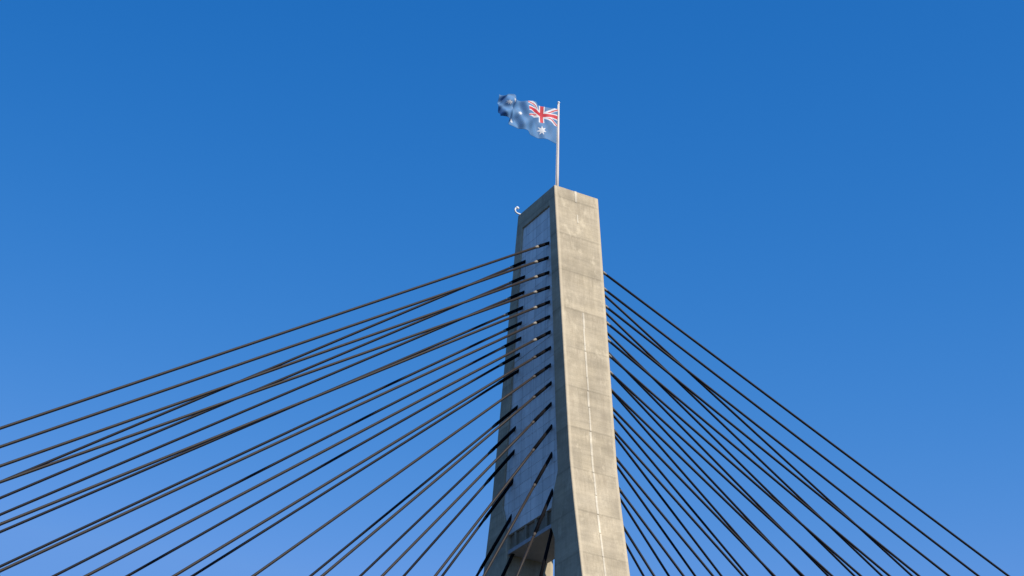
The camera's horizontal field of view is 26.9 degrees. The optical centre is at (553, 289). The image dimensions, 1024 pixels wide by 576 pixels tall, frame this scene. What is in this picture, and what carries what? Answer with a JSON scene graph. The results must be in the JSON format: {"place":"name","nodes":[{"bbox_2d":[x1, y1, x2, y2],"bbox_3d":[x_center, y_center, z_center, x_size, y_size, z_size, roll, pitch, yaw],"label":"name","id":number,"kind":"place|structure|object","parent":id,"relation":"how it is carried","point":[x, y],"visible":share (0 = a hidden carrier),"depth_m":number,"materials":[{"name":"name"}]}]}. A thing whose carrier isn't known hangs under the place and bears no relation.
{"place":"outdoors","nodes":[
{"label":"outdoors","id":0,"kind":"place"},
{"bbox_2d":[0,0,1023,575],"label":"sky","id":1,"kind":"structure","parent":0,"point":[826,197],"materials":[{"name":"blue"}]},
{"label":"ground","id":2,"kind":"structure","parent":0,"visible":0},
{"bbox_2d":[483,185,629,575],"bbox_3d":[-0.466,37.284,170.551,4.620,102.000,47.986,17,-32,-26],"label":"bridge tower","id":3,"kind":"structure","parent":2,"relation":"on","point":[583,519],"depth_m":182.24,"materials":[{"name":"concrete"}]},
{"bbox_2d":[0,321,521,567],"bbox_3d":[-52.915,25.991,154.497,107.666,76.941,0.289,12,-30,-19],"label":"stay cable","id":4,"kind":"object","parent":3,"relation":"attached to","point":[247,451],"visible":1,"depth_m":174.69,"materials":[{"name":"black metal"}]},
{"bbox_2d":[0,306,522,532],"bbox_3d":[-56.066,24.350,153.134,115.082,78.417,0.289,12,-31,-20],"label":"stay cable","id":5,"kind":"object","parent":3,"relation":"attached to","point":[216,439],"visible":0.86,"depth_m":172.29,"materials":[{"name":"black metal"}]},
{"bbox_2d":[0,291,524,515],"bbox_3d":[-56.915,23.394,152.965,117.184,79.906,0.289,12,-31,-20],"label":"stay cable","id":6,"kind":"object","parent":3,"relation":"attached to","point":[221,420],"visible":0.94,"depth_m":174.82,"materials":[{"name":"black metal"}]},
{"bbox_2d":[0,275,524,498],"bbox_3d":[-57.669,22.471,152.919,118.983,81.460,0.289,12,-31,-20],"label":"stay cable","id":7,"kind":"object","parent":3,"relation":"attached to","point":[201,413],"visible":0.9,"depth_m":174.64,"materials":[{"name":"black metal"}]},
{"bbox_2d":[7,260,525,477],"bbox_3d":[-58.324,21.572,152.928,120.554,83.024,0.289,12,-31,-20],"label":"stay cable","id":8,"kind":"object","parent":3,"relation":"attached to","point":[272,367],"visible":0.84,"depth_m":177.94,"materials":[{"name":"black metal"}]},
{"bbox_2d":[0,271,548,467],"bbox_3d":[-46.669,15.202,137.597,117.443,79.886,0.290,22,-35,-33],"label":"stay cable","id":9,"kind":"object","parent":3,"relation":"attached to","point":[247,378],"visible":1,"depth_m":163.85,"materials":[{"name":"black metal"}]},
{"bbox_2d":[0,256,548,447],"bbox_3d":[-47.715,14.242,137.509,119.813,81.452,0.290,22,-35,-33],"label":"stay cable","id":10,"kind":"object","parent":3,"relation":"attached to","point":[246,361],"visible":1,"depth_m":164.74,"materials":[{"name":"black metal"}]},
{"bbox_2d":[0,241,548,429],"bbox_3d":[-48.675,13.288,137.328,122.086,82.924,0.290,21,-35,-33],"label":"stay cable","id":11,"kind":"object","parent":3,"relation":"attached to","point":[246,345],"visible":1,"depth_m":165.34,"materials":[{"name":"black metal"}]},
{"bbox_2d":[0,315,549,572],"bbox_3d":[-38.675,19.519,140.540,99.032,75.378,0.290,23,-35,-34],"label":"stay cable","id":12,"kind":"object","parent":3,"relation":"attached to","point":[249,455],"visible":1,"depth_m":160.06,"materials":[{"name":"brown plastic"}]},
{"bbox_2d":[0,300,549,525],"bbox_3d":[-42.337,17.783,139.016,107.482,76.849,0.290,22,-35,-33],"label":"stay cable","id":13,"kind":"object","parent":3,"relation":"attached to","point":[248,423],"visible":1,"depth_m":161.68,"materials":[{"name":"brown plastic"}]},
{"bbox_2d":[0,285,549,483],"bbox_3d":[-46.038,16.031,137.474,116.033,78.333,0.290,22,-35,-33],"label":"stay cable","id":14,"kind":"object","parent":3,"relation":"attached to","point":[248,394],"visible":1,"depth_m":163.14,"materials":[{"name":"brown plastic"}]},
{"bbox_2d":[52,337,520,575],"bbox_3d":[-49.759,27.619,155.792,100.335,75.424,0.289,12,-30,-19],"label":"stay cable","id":15,"kind":"object","parent":3,"relation":"attached to","point":[280,460],"visible":1,"depth_m":175.53,"materials":[{"name":"black metal"}]},
{"bbox_2d":[84,330,550,575],"bbox_3d":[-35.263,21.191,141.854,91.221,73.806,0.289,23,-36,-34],"label":"stay cable","id":16,"kind":"object","parent":3,"relation":"attached to","point":[300,463],"visible":1,"depth_m":162.15,"materials":[{"name":"black metal"}]},
{"bbox_2d":[125,352,519,575],"bbox_3d":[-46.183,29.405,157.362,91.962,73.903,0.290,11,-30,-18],"label":"stay cable","id":17,"kind":"object","parent":3,"relation":"attached to","point":[320,466],"visible":1,"depth_m":176.97,"materials":[{"name":"black metal"}]},
{"bbox_2d":[191,369,518,575],"bbox_3d":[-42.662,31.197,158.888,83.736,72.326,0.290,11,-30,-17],"label":"stay cable","id":18,"kind":"object","parent":3,"relation":"attached to","point":[356,472],"visible":1,"depth_m":178.23,"materials":[{"name":"grey plastic"}]},
{"bbox_2d":[172,346,550,575],"bbox_3d":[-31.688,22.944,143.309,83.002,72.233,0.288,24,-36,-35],"label":"stay cable","id":19,"kind":"object","parent":3,"relation":"attached to","point":[353,467],"visible":1,"depth_m":164.61,"materials":[{"name":"grey plastic"}]},
{"bbox_2d":[251,363,550,575],"bbox_3d":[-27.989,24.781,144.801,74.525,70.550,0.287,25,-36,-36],"label":"stay cable","id":20,"kind":"object","parent":3,"relation":"attached to","point":[538,373],"visible":1,"depth_m":166.72,"materials":[{"name":"grey plastic"}]},
{"bbox_2d":[309,405,517,575],"bbox_3d":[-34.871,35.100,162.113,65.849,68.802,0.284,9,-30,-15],"label":"stay cable","id":21,"kind":"object","parent":3,"relation":"attached to","point":[504,417],"visible":1,"depth_m":180.11,"materials":[{"name":"black metal"}]},
{"bbox_2d":[320,381,551,575],"bbox_3d":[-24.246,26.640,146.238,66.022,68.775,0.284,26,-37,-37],"label":"stay cable","id":22,"kind":"object","parent":3,"relation":"attached to","point":[543,389],"visible":1,"depth_m":168.52,"materials":[{"name":"black metal"}]},
{"bbox_2d":[359,426,515,575],"bbox_3d":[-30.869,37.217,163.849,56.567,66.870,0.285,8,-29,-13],"label":"stay cable","id":23,"kind":"object","parent":3,"relation":"attached to","point":[503,439],"visible":1,"depth_m":180.93,"materials":[{"name":"black metal"}]},
{"bbox_2d":[403,449,514,575],"bbox_3d":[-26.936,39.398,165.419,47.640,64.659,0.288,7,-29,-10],"label":"stay cable","id":24,"kind":"object","parent":3,"relation":"attached to","point":[499,468],"visible":1,"depth_m":181.40,"materials":[{"name":"black metal"}]},
{"bbox_2d":[381,402,551,575],"bbox_3d":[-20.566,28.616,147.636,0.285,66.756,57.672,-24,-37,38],"label":"stay cable","id":25,"kind":"object","parent":3,"relation":"attached to","point":[542,412],"visible":1,"depth_m":170.28,"materials":[{"name":"black metal"}]},
{"bbox_2d":[441,479,513,575],"bbox_3d":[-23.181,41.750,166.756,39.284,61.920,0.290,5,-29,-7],"label":"stay cable","id":26,"kind":"object","parent":3,"relation":"attached to","point":[495,504],"visible":0.98,"depth_m":181.46,"materials":[{"name":"black metal"}]},
{"bbox_2d":[434,424,552,575],"bbox_3d":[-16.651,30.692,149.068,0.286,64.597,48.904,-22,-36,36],"label":"stay cable","id":27,"kind":"object","parent":3,"relation":"attached to","point":[541,439],"visible":1,"depth_m":171.56,"materials":[{"name":"black metal"}]},
{"bbox_2d":[476,514,511,575],"bbox_3d":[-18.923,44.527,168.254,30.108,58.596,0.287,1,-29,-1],"label":"stay cable","id":28,"kind":"object","parent":3,"relation":"attached to","point":[494,545],"visible":1,"depth_m":180.93,"materials":[{"name":"black metal"}]},
{"bbox_2d":[501,554,514,575],"bbox_3d":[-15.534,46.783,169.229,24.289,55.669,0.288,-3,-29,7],"label":"stay cable","id":29,"kind":"object","parent":3,"relation":"attached to","point":[507,565],"visible":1,"depth_m":180.25,"materials":[{"name":"black metal"}]},
{"bbox_2d":[482,452,552,575],"bbox_3d":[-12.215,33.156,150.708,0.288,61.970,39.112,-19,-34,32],"label":"stay cable","id":30,"kind":"object","parent":3,"relation":"attached to","point":[540,474],"visible":1,"depth_m":172.78,"materials":[{"name":"black metal"}]},
{"bbox_2d":[516,489,552,575],"bbox_3d":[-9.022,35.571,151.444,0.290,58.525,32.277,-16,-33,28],"label":"stay cable","id":31,"kind":"object","parent":3,"relation":"attached to","point":[537,527],"visible":1,"depth_m":173.24,"materials":[{"name":"black metal"}]},
{"bbox_2d":[539,529,552,575],"bbox_3d":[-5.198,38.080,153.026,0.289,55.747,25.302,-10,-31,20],"label":"stay cable","id":32,"kind":"object","parent":3,"relation":"attached to","point":[546,553],"visible":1,"depth_m":173.67,"materials":[{"name":"black metal"}]},
{"bbox_2d":[555,101,559,185],"bbox_3d":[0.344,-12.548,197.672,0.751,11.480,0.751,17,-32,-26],"label":"flagpole","id":33,"kind":"object","parent":3,"relation":"on","point":[557,162],"visible":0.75,"depth_m":197.63,"materials":[{"name":"metal"}]},
{"bbox_2d":[497,94,557,143],"bbox_3d":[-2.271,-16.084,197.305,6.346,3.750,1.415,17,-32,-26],"label":"flag","id":34,"kind":"object","parent":33,"relation":"attached to","point":[534,119],"visible":1,"depth_m":197.59,"materials":[{"name":"blue fabric"}]},
{"bbox_2d":[626,543,644,575],"bbox_3d":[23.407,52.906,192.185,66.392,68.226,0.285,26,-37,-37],"label":"stay cable","id":35,"kind":"object","parent":3,"relation":"attached to","point":[635,561],"visible":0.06,"depth_m":189.45,"materials":[{"name":"black metal"}]},
{"bbox_2d":[624,527,654,575],"bbox_3d":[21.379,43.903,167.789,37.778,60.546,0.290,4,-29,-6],"label":"stay cable","id":36,"kind":"object","parent":3,"relation":"attached to","point":[639,552],"visible":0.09,"depth_m":177.52,"materials":[{"name":"black metal"}]},
{"bbox_2d":[620,497,669,575],"bbox_3d":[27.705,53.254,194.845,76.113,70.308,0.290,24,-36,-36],"label":"stay cable","id":37,"kind":"object","parent":3,"relation":"attached to","point":[644,537],"visible":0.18,"depth_m":190.80,"materials":[{"name":"black metal"}]},
{"bbox_2d":[619,487,684,575],"bbox_3d":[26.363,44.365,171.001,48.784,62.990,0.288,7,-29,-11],"label":"stay cable","id":38,"kind":"object","parent":3,"relation":"attached to","point":[651,532],"visible":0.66,"depth_m":179.16,"materials":[{"name":"black metal"}]},
{"bbox_2d":[617,465,695,575],"bbox_3d":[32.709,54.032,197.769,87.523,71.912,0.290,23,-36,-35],"label":"stay cable","id":39,"kind":"object","parent":3,"relation":"attached to","point":[656,521],"visible":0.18,"depth_m":192.03,"materials":[{"name":"black metal"}]},
{"bbox_2d":[616,456,713,575],"bbox_3d":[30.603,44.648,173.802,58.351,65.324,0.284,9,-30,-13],"label":"stay cable","id":40,"kind":"object","parent":3,"relation":"attached to","point":[664,516],"visible":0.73,"depth_m":180.59,"materials":[{"name":"black metal"}]},
{"bbox_2d":[615,435,722,575],"bbox_3d":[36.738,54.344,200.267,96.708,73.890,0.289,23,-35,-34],"label":"stay cable","id":41,"kind":"object","parent":3,"relation":"attached to","point":[667,505],"visible":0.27,"depth_m":193.34,"materials":[{"name":"black metal"}]},
{"bbox_2d":[614,429,743,575],"bbox_3d":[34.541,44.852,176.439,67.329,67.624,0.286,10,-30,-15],"label":"stay cable","id":42,"kind":"object","parent":3,"relation":"attached to","point":[679,504],"visible":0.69,"depth_m":181.97,"materials":[{"name":"black metal"}]},
{"bbox_2d":[613,414,748,575],"bbox_3d":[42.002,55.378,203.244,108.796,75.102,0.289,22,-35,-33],"label":"stay cable","id":43,"kind":"object","parent":3,"relation":"attached to","point":[679,494],"visible":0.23,"depth_m":194.45,"materials":[{"name":"black metal"}]},
{"bbox_2d":[612,393,771,575],"bbox_3d":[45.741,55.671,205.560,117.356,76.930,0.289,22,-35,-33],"label":"stay cable","id":44,"kind":"object","parent":3,"relation":"attached to","point":[680,469],"visible":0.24,"depth_m":195.41,"materials":[{"name":"black metal"}]},
{"bbox_2d":[613,408,775,575],"bbox_3d":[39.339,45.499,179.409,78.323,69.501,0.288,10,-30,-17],"label":"stay cable","id":45,"kind":"object","parent":3,"relation":"attached to","point":[693,492],"visible":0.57,"depth_m":183.37,"materials":[{"name":"black metal"}]},
{"bbox_2d":[611,375,800,575],"bbox_3d":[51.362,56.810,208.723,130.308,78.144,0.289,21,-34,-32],"label":"stay cable","id":46,"kind":"object","parent":3,"relation":"attached to","point":[688,455],"visible":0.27,"depth_m":196.47,"materials":[{"name":"black metal"}]},
{"bbox_2d":[611,388,804,575],"bbox_3d":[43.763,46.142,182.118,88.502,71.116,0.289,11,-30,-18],"label":"stay cable","id":47,"kind":"object","parent":3,"relation":"attached to","point":[706,482],"visible":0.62,"depth_m":184.65,"materials":[{"name":"black metal"}]},
{"bbox_2d":[609,352,828,575],"bbox_3d":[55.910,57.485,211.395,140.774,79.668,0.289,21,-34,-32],"label":"stay cable","id":48,"kind":"object","parent":3,"relation":"attached to","point":[711,457],"visible":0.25,"depth_m":197.85,"materials":[{"name":"black metal"}]},
{"bbox_2d":[610,371,832,575],"bbox_3d":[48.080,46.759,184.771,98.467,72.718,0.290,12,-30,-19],"label":"stay cable","id":49,"kind":"object","parent":3,"relation":"attached to","point":[721,474],"visible":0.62,"depth_m":185.92,"materials":[{"name":"black metal"}]},
{"bbox_2d":[607,332,855,575],"bbox_3d":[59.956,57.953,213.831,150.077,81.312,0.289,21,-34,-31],"label":"stay cable","id":50,"kind":"object","parent":3,"relation":"attached to","point":[718,442],"visible":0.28,"depth_m":199.03,"materials":[{"name":"black metal"}]},
{"bbox_2d":[609,354,861,575],"bbox_3d":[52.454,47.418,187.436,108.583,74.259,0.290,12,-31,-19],"label":"stay cable","id":51,"kind":"object","parent":3,"relation":"attached to","point":[735,466],"visible":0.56,"depth_m":187.19,"materials":[{"name":"black metal"}]},
{"bbox_2d":[606,312,882,575],"bbox_3d":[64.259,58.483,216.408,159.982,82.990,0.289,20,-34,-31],"label":"stay cable","id":52,"kind":"object","parent":3,"relation":"attached to","point":[736,437],"visible":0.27,"depth_m":200.40,"materials":[{"name":"black metal"}]},
{"bbox_2d":[608,338,890,575],"bbox_3d":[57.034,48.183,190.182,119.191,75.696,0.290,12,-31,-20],"label":"stay cable","id":53,"kind":"object","parent":3,"relation":"attached to","point":[747,456],"visible":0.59,"depth_m":188.45,"materials":[{"name":"black metal"}]},
{"bbox_2d":[605,294,912,575],"bbox_3d":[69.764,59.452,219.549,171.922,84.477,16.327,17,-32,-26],"label":"stay cable","id":54,"kind":"object","parent":3,"relation":"attached to","point":[745,423],"visible":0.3,"depth_m":201.69,"materials":[{"name":"black metal"}]},
{"bbox_2d":[607,322,919,575],"bbox_3d":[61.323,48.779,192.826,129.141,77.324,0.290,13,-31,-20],"label":"stay cable","id":55,"kind":"object","parent":3,"relation":"attached to","point":[761,448],"visible":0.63,"depth_m":189.78,"materials":[{"name":"black metal"}]},
{"bbox_2d":[605,304,949,575],"bbox_3d":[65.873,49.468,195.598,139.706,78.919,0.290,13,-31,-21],"label":"stay cable","id":56,"kind":"object","parent":3,"relation":"attached to","point":[776,440],"visible":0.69,"depth_m":191.14,"materials":[{"name":"black metal"}]},
{"bbox_2d":[604,287,979,575],"bbox_3d":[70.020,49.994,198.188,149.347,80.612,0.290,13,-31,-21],"label":"stay cable","id":57,"kind":"object","parent":3,"relation":"attached to","point":[788,430],"visible":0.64,"depth_m":192.50,"materials":[{"name":"black metal"}]},
{"bbox_2d":[603,271,1009,575],"bbox_3d":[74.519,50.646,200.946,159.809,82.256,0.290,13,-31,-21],"label":"stay cable","id":58,"kind":"object","parent":3,"relation":"attached to","point":[798,418],"visible":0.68,"depth_m":193.90,"materials":[{"name":"black metal"}]}
]}

